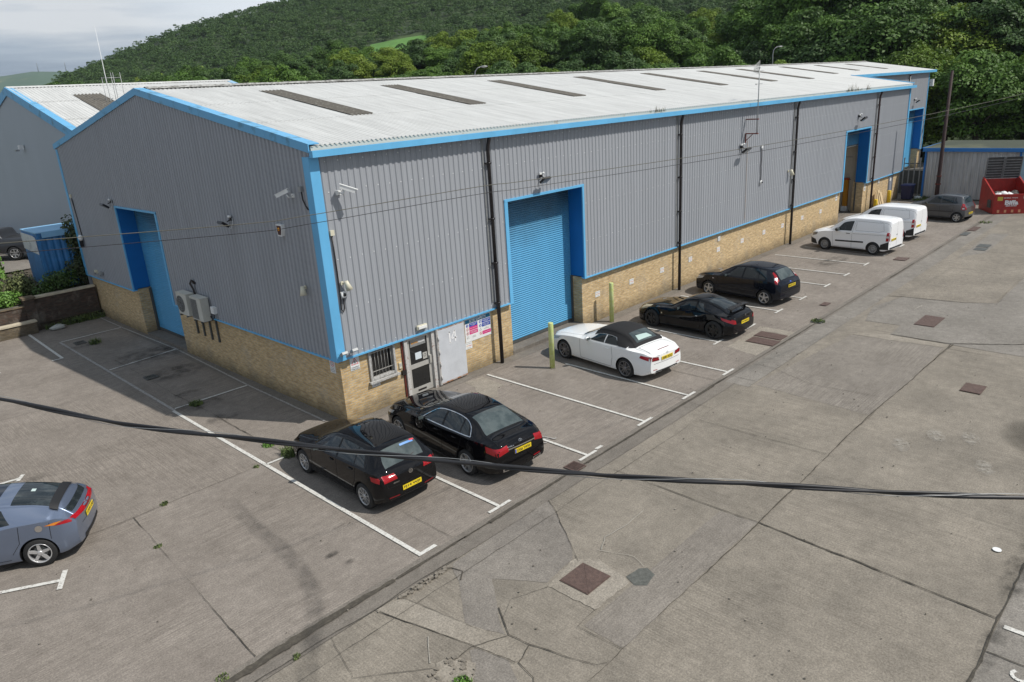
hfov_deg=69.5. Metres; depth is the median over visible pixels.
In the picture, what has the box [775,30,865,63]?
tree
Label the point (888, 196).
bollard
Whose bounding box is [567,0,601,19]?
tree
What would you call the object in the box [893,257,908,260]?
manhole cover
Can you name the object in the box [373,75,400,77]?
tree
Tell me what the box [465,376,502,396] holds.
yard patch
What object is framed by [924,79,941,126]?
tree
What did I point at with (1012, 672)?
bay marking
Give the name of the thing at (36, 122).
neighbour warehouse
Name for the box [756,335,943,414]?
yard patch
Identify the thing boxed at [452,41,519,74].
tree
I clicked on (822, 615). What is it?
yard strip
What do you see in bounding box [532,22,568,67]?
tree
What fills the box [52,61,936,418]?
warehouse
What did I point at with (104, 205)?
floodlight
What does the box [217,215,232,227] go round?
floodlight
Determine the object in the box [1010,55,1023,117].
tree
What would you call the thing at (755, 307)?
bay marking
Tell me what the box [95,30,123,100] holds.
radio mast
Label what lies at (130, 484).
car park slab
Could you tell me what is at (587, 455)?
bay marking
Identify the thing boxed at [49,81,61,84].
tree
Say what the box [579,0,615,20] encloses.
tree
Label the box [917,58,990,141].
tree
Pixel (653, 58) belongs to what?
tree
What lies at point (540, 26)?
tree
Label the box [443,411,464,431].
window
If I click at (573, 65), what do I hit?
tree
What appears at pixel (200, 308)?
air conditioner
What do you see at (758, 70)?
tv aerial
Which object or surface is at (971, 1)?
tree
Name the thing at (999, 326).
yard patch
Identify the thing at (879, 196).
timber boards
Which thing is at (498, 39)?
tree
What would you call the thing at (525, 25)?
tree
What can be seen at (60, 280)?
bush
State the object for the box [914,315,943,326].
manhole cover
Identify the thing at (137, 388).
bay marking
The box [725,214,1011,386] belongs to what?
strip
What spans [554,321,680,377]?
convertible
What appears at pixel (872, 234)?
van
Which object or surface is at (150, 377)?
drain grate
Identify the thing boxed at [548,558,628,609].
manhole surround
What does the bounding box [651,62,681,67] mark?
tree
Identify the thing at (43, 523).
hatchback
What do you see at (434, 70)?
tree
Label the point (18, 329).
wall
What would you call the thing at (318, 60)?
tree
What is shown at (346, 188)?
security camera
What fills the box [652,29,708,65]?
tree
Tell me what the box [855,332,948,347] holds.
yard patch
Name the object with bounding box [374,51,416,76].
tree
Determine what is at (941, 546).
yard road
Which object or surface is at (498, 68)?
tree
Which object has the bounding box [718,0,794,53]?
tree
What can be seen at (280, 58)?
tree
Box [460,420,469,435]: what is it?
window
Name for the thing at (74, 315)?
edge
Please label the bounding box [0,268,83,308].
raised ground
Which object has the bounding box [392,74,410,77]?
tree
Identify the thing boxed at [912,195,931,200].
grass patch
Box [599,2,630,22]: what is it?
tree
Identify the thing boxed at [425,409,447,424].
window
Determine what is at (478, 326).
safety sign
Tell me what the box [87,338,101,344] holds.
weed
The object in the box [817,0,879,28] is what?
tree
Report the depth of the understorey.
78.00 m
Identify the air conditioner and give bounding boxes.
[175,290,206,335]
[189,294,220,342]
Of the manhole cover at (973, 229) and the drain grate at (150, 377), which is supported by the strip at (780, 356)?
the manhole cover at (973, 229)
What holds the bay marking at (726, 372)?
on the car park slab at (704, 352)
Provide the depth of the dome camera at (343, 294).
20.21 m
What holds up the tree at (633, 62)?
on the hill at (406, 34)
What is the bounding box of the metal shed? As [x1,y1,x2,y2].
[920,140,1023,200]
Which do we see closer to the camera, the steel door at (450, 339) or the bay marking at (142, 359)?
the steel door at (450, 339)
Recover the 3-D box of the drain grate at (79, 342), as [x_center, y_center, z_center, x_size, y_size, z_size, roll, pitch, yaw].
[-17.928,0.070,30.649,0.500,0.020,0.400,14,25,42]
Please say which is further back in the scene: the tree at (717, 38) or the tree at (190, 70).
the tree at (190, 70)
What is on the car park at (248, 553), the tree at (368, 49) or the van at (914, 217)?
the van at (914, 217)
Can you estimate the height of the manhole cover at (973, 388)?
0.014 m
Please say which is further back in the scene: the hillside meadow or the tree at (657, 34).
the hillside meadow
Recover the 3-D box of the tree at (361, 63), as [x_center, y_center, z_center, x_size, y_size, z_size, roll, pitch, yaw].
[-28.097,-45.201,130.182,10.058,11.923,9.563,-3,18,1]
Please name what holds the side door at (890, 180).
in the warehouse at (522, 265)
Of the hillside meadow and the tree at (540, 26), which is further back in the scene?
the hillside meadow
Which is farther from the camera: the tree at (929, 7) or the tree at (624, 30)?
the tree at (624, 30)
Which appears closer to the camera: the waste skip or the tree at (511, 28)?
the waste skip
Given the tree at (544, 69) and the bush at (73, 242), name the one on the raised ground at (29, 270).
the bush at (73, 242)
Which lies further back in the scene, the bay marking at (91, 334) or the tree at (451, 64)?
the tree at (451, 64)
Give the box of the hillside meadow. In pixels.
[370,35,427,50]
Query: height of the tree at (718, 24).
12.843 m
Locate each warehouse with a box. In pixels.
[0,80,236,233]
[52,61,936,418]
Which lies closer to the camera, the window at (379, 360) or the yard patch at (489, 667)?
the yard patch at (489, 667)
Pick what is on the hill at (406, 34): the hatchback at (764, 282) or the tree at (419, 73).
the tree at (419, 73)
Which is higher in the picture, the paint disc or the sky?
the sky
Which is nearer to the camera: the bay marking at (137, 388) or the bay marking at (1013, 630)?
the bay marking at (1013, 630)
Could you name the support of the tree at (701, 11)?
on the hill at (406, 34)
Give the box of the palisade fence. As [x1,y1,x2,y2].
[898,157,923,194]
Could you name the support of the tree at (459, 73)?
on the hill at (406, 34)
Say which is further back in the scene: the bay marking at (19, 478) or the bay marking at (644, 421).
the bay marking at (644, 421)
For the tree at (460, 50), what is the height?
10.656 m
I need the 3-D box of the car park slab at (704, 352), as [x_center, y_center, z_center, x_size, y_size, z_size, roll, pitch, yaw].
[5.526,0.227,25.798,5.500,0.001,3.700,14,25,42]
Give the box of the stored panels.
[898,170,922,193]
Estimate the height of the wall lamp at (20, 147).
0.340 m
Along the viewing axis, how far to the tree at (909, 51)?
72.92 m
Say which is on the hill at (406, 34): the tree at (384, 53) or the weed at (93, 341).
the tree at (384, 53)
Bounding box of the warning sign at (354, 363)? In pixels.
[349,356,359,370]
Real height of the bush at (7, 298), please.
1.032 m
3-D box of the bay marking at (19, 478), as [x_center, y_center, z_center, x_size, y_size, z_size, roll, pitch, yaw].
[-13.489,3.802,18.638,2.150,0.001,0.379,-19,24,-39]
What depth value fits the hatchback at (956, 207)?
43.65 m
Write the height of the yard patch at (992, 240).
0.001 m
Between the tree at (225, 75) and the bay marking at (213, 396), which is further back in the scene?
the tree at (225, 75)
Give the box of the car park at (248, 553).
[0,201,989,681]
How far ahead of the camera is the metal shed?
49.93 m
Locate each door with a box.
[26,236,45,282]
[407,333,434,394]
[435,321,467,384]
[886,175,892,200]
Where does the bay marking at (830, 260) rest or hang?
on the car park at (248, 553)
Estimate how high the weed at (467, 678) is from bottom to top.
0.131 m
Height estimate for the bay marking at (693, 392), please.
0.001 m
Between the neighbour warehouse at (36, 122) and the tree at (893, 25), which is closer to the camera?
the neighbour warehouse at (36, 122)
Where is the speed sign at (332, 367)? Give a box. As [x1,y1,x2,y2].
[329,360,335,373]
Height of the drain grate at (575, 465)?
0.020 m
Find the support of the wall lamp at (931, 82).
attached to the warehouse at (522, 265)
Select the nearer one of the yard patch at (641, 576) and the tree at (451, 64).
the yard patch at (641, 576)
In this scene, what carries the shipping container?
on the raised ground at (29, 270)
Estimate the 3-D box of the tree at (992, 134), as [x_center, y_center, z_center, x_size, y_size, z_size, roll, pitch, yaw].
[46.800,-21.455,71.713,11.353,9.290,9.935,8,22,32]
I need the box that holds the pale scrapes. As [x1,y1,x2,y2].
[428,305,922,662]
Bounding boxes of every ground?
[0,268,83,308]
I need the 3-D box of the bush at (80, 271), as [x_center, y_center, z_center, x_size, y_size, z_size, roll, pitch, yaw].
[-19.876,-3.227,34.832,0.918,1.956,2.269,14,25,42]
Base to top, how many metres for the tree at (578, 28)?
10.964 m
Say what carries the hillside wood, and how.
on the hill at (406, 34)
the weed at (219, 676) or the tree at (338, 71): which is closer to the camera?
the weed at (219, 676)
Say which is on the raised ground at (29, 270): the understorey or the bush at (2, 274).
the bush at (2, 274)
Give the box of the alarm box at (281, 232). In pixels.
[275,224,284,236]
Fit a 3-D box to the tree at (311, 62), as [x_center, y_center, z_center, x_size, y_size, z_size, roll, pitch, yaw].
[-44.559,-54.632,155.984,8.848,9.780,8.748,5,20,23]
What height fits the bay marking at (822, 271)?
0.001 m
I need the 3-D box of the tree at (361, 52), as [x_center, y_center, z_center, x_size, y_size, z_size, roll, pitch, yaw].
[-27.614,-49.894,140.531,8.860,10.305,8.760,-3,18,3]
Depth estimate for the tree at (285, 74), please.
124.74 m
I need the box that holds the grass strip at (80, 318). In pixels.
[45,310,104,329]
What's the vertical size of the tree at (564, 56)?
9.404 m
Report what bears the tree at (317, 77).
on the hill at (406, 34)
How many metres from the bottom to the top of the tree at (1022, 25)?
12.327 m
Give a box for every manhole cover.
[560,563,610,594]
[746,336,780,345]
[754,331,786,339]
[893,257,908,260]
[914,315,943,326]
[960,382,986,393]
[968,227,980,230]
[973,247,987,250]
[976,244,990,247]
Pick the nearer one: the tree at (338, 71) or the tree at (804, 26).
the tree at (804, 26)
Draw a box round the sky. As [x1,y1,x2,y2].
[0,0,285,75]
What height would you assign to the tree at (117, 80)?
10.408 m
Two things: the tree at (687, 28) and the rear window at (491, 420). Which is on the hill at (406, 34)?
the tree at (687, 28)
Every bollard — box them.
[548,322,555,368]
[609,282,614,322]
[873,199,877,206]
[886,190,890,202]
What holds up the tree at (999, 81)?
on the hill at (406, 34)
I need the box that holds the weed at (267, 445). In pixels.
[261,443,273,447]
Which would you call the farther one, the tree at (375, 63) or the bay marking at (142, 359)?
the tree at (375, 63)
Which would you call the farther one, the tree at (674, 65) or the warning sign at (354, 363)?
the tree at (674, 65)
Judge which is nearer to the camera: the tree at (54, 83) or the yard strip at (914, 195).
the yard strip at (914, 195)
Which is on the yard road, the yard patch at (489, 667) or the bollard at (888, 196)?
the yard patch at (489, 667)
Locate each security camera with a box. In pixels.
[275,188,294,197]
[335,183,357,194]
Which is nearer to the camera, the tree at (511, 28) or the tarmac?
the tarmac
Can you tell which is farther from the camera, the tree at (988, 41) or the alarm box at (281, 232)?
the tree at (988, 41)
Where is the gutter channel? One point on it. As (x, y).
(370, 604)
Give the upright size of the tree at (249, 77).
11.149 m
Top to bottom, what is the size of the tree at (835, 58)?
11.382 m
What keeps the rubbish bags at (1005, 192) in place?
in the waste skip
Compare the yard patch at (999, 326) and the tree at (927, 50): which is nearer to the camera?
the yard patch at (999, 326)
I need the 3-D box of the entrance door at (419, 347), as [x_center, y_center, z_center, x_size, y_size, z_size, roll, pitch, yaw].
[-2.850,0.710,22.945,0.100,1.840,0.950,14,25,42]
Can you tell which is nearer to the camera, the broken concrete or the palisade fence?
the broken concrete
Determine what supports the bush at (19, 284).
on the raised ground at (29, 270)
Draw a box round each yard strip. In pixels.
[589,523,995,681]
[894,162,978,203]
[971,569,1023,681]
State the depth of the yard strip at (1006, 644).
11.61 m
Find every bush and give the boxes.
[0,256,6,290]
[0,270,37,296]
[0,290,24,307]
[31,269,79,294]
[60,214,88,284]
[64,253,89,285]
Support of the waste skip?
on the car park at (248, 553)
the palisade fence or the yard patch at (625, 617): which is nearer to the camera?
the yard patch at (625, 617)
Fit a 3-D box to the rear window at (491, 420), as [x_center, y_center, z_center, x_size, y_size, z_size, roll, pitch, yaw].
[-0.384,1.897,18.043,1.161,0.305,0.628,-19,24,-38]
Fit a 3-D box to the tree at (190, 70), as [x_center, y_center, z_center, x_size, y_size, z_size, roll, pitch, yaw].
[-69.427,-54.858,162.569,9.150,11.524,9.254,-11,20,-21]
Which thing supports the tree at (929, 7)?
on the hill at (406, 34)
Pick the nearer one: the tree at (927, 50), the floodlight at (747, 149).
the floodlight at (747, 149)
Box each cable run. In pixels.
[69,194,81,234]
[298,186,308,209]
[329,230,344,312]
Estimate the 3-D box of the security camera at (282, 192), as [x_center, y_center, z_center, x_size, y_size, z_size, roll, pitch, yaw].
[-6.053,-3.947,19.686,0.507,0.284,0.302,-1,19,6]
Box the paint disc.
[992,547,1001,551]
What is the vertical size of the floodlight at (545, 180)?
0.412 m
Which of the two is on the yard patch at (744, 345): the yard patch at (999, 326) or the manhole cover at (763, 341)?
the manhole cover at (763, 341)
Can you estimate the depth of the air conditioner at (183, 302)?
26.32 m
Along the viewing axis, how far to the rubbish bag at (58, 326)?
32.80 m
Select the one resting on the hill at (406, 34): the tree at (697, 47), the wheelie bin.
the tree at (697, 47)
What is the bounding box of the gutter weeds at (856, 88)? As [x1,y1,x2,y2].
[847,83,869,91]
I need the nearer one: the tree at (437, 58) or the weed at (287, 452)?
the weed at (287, 452)
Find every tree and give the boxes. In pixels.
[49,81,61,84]
[66,81,82,84]
[113,79,130,82]
[141,71,173,81]
[161,70,208,81]
[173,65,209,80]
[198,68,223,79]
[209,67,241,79]
[224,65,251,80]
[228,78,246,82]
[233,65,279,82]
[236,57,261,73]
[248,64,307,82]
[255,60,275,71]
[266,50,300,68]
[283,57,318,72]
[292,65,318,80]
[300,52,327,73]
[301,72,323,80]
[311,39,349,64]
[317,59,362,79]
[322,48,345,68]
[328,49,377,78]
[332,47,358,64]
[348,50,374,60]
[362,46,383,53]
[363,57,390,77]
[368,46,414,76]
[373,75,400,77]
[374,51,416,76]
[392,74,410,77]
[395,38,431,69]
[406,69,439,76]
[421,31,455,67]
[422,46,455,69]
[424,66,453,76]
[438,54,461,72]
[448,28,488,49]
[448,39,482,71]
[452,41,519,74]
[452,71,464,75]
[471,29,517,48]
[483,21,524,40]
[484,60,537,73]
[496,33,556,68]
[519,23,538,34]
[520,36,561,72]
[524,24,560,35]
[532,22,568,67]
[535,66,565,72]
[545,9,579,28]
[547,30,585,67]
[549,68,560,71]
[550,59,605,71]
[561,19,604,70]
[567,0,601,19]
[567,24,622,69]
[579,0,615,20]
[583,17,619,28]
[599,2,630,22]
[601,17,647,65]
[604,51,649,69]
[611,8,658,56]
[614,46,673,67]
[621,17,686,62]
[628,1,669,16]
[638,63,680,68]
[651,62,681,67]
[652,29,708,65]
[660,10,702,28]
[671,16,714,41]
[674,38,721,66]
[683,46,748,66]
[688,7,717,34]
[698,33,734,46]
[704,8,723,31]
[713,0,763,51]
[713,3,737,38]
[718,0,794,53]
[729,41,778,64]
[752,0,869,28]
[753,6,841,63]
[773,59,790,63]
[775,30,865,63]
[815,0,980,64]
[816,4,915,50]
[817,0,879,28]
[824,54,888,63]
[869,0,962,12]
[884,40,953,122]
[892,44,959,156]
[901,3,1010,60]
[909,0,974,19]
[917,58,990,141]
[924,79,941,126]
[926,48,1023,139]
[941,0,1023,65]
[942,87,1023,139]
[948,0,982,4]
[998,51,1023,139]
[1008,0,1023,59]
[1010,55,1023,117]
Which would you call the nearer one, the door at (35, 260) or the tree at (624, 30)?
the door at (35, 260)
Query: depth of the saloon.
18.11 m
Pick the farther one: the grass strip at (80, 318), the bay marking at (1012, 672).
the grass strip at (80, 318)
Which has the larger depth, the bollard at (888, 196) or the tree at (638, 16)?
the tree at (638, 16)
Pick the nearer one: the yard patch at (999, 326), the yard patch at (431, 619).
the yard patch at (431, 619)
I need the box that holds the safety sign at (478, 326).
[464,312,491,342]
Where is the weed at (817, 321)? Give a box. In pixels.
[811,318,824,323]
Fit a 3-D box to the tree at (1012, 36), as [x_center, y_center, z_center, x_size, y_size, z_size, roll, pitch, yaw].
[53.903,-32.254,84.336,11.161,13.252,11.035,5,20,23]
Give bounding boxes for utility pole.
[934,71,953,194]
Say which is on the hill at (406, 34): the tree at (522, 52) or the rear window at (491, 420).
the tree at (522, 52)
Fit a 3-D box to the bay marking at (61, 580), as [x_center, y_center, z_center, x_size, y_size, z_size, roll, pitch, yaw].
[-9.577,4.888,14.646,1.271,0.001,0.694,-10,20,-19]
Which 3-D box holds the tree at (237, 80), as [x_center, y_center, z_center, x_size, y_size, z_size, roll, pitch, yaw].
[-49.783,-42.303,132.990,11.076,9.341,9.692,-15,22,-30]
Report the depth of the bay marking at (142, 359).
27.98 m
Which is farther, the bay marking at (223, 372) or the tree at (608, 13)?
the tree at (608, 13)
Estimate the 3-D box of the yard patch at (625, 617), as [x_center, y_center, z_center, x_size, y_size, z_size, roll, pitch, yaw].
[3.164,4.322,13.981,0.861,0.001,4.768,14,25,42]
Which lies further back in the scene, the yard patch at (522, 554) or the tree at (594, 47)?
the tree at (594, 47)
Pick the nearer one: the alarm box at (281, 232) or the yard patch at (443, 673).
the yard patch at (443, 673)
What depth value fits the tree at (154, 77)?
152.98 m
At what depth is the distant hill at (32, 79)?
2321.58 m
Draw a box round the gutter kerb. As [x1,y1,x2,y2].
[215,214,993,681]
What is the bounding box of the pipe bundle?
[189,280,195,293]
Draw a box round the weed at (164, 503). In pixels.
[159,500,167,506]
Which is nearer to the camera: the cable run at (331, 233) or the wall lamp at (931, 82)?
the cable run at (331, 233)
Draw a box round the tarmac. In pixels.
[0,252,30,272]
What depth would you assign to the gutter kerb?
17.22 m
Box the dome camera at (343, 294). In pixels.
[341,291,346,297]
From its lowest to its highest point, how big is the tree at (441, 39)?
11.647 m
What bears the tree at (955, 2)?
on the hill at (406, 34)
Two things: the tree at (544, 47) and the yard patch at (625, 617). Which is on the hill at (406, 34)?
the tree at (544, 47)
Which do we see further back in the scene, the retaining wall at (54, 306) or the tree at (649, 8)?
the tree at (649, 8)
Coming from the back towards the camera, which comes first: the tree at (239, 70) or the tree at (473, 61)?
the tree at (239, 70)
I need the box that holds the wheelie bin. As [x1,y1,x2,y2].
[900,183,915,198]
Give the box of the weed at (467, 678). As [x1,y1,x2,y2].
[450,674,472,681]
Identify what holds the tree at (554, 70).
on the hill at (406, 34)
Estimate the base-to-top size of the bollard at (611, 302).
1.586 m
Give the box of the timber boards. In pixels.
[876,190,883,204]
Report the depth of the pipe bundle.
25.95 m
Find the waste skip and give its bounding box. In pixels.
[978,156,1023,213]
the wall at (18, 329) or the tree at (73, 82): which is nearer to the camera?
the wall at (18, 329)
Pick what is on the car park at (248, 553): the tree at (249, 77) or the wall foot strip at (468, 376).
the wall foot strip at (468, 376)
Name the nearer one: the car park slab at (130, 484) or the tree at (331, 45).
the car park slab at (130, 484)
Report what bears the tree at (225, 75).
on the hill at (406, 34)
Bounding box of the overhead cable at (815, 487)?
[0,396,1023,499]
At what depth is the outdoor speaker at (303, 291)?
20.45 m
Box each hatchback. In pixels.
[0,481,97,565]
[293,417,436,508]
[696,260,799,304]
[910,193,975,221]
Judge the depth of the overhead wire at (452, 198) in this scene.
10.94 m
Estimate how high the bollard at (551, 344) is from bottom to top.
1.586 m
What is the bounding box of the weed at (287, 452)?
[277,446,294,458]
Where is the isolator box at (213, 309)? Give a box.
[210,306,217,318]
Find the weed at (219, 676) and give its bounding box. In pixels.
[215,672,228,681]
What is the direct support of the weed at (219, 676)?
on the gutter kerb
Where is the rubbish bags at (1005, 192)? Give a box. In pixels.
[994,190,1018,193]
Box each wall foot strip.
[98,316,339,421]
[357,200,898,418]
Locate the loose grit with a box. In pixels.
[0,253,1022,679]
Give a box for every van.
[811,214,903,254]
[841,203,927,238]
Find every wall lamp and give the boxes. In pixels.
[15,145,23,151]
[78,235,84,246]
[929,79,933,85]
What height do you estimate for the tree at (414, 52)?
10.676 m
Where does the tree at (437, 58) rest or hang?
on the hill at (406, 34)
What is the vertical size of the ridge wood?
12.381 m
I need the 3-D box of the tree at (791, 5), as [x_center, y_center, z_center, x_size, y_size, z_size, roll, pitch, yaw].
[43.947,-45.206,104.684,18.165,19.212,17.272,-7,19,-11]
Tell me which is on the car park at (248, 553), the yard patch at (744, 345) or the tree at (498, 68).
the yard patch at (744, 345)
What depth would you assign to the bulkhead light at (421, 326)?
22.43 m
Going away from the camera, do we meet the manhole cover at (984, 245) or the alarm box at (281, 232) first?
the alarm box at (281, 232)
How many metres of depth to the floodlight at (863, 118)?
44.35 m
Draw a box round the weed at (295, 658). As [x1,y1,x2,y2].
[293,652,300,660]
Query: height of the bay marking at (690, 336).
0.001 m
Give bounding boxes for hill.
[0,72,65,92]
[75,0,1020,161]
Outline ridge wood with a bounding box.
[133,48,408,82]
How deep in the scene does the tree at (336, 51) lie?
166.36 m
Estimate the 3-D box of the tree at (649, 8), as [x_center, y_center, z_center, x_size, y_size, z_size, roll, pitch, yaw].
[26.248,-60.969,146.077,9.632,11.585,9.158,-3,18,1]
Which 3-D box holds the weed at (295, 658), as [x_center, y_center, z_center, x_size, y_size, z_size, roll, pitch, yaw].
[-3.611,5.268,12.351,0.141,0.059,0.139,14,25,42]
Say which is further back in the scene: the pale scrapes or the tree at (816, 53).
the tree at (816, 53)
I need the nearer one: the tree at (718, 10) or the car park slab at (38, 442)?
the car park slab at (38, 442)
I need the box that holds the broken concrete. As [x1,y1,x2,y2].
[398,564,475,681]
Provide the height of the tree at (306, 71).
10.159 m
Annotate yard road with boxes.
[263,214,1023,681]
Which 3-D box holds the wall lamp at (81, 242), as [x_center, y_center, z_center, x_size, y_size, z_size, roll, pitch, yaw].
[-19.409,-4.509,33.291,0.260,0.560,0.209,14,25,42]
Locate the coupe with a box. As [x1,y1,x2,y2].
[639,293,753,338]
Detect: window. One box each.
[367,344,400,384]
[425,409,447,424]
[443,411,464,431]
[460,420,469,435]
[472,405,521,435]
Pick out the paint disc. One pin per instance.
(996, 549)
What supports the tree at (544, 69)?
on the hill at (406, 34)
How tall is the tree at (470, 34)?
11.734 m
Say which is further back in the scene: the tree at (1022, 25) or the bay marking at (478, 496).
the tree at (1022, 25)
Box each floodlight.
[99,199,112,208]
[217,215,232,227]
[539,172,550,183]
[740,143,751,153]
[858,113,867,121]
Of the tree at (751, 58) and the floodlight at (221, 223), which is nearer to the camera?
the floodlight at (221, 223)
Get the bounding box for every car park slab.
[0,382,206,479]
[0,424,273,572]
[636,322,754,379]
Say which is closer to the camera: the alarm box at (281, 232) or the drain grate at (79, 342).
the alarm box at (281, 232)
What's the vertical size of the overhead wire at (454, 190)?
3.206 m
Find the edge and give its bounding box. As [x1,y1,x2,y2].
[43,308,102,322]
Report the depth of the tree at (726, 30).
111.96 m
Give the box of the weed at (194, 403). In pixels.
[188,399,203,406]
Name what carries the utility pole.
on the yard strip at (914, 195)
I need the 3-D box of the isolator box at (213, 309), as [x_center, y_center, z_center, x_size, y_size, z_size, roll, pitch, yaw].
[-10.277,-0.967,25.389,0.426,0.462,0.134,14,25,42]
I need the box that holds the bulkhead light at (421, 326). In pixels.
[416,323,426,329]
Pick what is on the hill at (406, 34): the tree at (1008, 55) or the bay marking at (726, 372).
the tree at (1008, 55)
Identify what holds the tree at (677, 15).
on the hill at (406, 34)
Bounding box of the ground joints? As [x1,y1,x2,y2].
[3,225,1023,681]
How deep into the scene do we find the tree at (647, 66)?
91.12 m
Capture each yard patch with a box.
[375,598,527,661]
[431,658,475,681]
[452,501,572,582]
[459,579,504,633]
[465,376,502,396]
[470,648,517,681]
[626,568,654,585]
[727,326,794,355]
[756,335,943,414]
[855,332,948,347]
[865,279,1023,356]
[889,213,1023,302]
[959,234,1007,256]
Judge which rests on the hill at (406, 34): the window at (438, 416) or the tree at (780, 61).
the tree at (780, 61)
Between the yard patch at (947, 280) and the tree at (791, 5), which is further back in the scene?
the tree at (791, 5)
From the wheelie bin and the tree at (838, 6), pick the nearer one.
the wheelie bin
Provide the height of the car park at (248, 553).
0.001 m
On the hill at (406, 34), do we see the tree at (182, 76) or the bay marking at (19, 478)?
the tree at (182, 76)
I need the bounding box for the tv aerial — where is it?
[745,61,764,204]
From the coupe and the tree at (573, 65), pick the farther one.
the tree at (573, 65)
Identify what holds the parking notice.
attached to the warehouse at (522, 265)
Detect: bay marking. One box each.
[0,474,24,483]
[0,569,67,593]
[28,335,62,360]
[59,342,174,410]
[62,327,120,341]
[100,317,325,420]
[110,349,174,369]
[172,410,436,555]
[175,385,247,408]
[436,476,511,512]
[487,374,652,425]
[543,439,596,460]
[566,363,694,398]
[647,327,723,344]
[680,361,733,374]
[681,295,782,312]
[775,254,867,265]
[793,268,849,275]
[1003,625,1023,635]
[1010,669,1023,681]
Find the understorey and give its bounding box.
[369,58,1020,145]
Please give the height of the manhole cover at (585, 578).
0.014 m
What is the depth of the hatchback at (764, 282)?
30.19 m
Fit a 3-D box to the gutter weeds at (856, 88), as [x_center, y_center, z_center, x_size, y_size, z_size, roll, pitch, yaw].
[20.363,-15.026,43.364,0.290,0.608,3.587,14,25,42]
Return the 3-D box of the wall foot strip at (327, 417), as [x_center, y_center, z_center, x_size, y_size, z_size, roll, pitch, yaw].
[-11.960,0.617,27.925,20.764,0.001,0.586,14,25,42]
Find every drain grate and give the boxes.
[73,340,86,344]
[143,374,158,379]
[563,461,585,470]
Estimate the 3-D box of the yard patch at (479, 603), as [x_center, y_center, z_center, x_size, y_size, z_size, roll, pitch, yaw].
[-0.572,4.779,13.321,0.648,0.001,1.683,-6,19,-8]
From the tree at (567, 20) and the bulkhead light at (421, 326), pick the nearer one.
the bulkhead light at (421, 326)
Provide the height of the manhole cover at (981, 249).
0.014 m
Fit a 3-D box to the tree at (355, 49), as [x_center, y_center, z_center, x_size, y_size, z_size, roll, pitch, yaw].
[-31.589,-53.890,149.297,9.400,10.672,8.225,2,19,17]
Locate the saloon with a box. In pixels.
[388,390,543,475]
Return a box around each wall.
[0,284,100,330]
[0,319,38,341]
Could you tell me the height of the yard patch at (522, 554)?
0.001 m
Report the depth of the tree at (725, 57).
93.06 m
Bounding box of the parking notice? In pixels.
[466,341,471,349]
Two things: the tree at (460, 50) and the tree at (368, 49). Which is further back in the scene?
the tree at (368, 49)
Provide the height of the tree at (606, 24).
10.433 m
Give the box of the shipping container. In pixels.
[19,223,83,286]
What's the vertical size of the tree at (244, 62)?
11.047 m
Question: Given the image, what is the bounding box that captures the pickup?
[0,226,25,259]
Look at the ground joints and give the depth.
13.52 m
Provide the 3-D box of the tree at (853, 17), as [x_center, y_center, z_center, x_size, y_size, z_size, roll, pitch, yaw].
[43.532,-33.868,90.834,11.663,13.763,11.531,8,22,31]
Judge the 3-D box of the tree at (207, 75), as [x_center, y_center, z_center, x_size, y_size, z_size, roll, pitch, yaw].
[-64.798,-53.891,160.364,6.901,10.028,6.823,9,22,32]
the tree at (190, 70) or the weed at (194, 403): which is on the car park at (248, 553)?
the weed at (194, 403)
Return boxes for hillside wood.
[44,0,737,84]
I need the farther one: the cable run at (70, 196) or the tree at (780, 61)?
the tree at (780, 61)
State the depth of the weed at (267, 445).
20.11 m
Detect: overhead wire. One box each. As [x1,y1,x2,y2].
[0,93,1023,243]
[0,97,1022,254]
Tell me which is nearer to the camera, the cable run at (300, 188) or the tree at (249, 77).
the cable run at (300, 188)
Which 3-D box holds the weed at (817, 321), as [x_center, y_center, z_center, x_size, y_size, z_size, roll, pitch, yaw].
[11.395,-0.766,27.533,0.496,0.110,0.482,-5,18,-4]
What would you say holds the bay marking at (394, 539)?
on the car park at (248, 553)
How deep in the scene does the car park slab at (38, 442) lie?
21.88 m
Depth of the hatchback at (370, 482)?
16.97 m
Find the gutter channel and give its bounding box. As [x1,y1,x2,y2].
[234,214,995,681]
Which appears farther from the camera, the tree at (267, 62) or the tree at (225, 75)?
the tree at (267, 62)
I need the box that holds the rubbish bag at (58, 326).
[49,324,66,329]
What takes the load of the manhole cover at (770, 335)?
on the yard patch at (744, 345)
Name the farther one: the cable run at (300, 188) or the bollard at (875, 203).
the bollard at (875, 203)
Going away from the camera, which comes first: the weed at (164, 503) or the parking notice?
the weed at (164, 503)
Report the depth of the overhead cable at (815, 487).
4.39 m

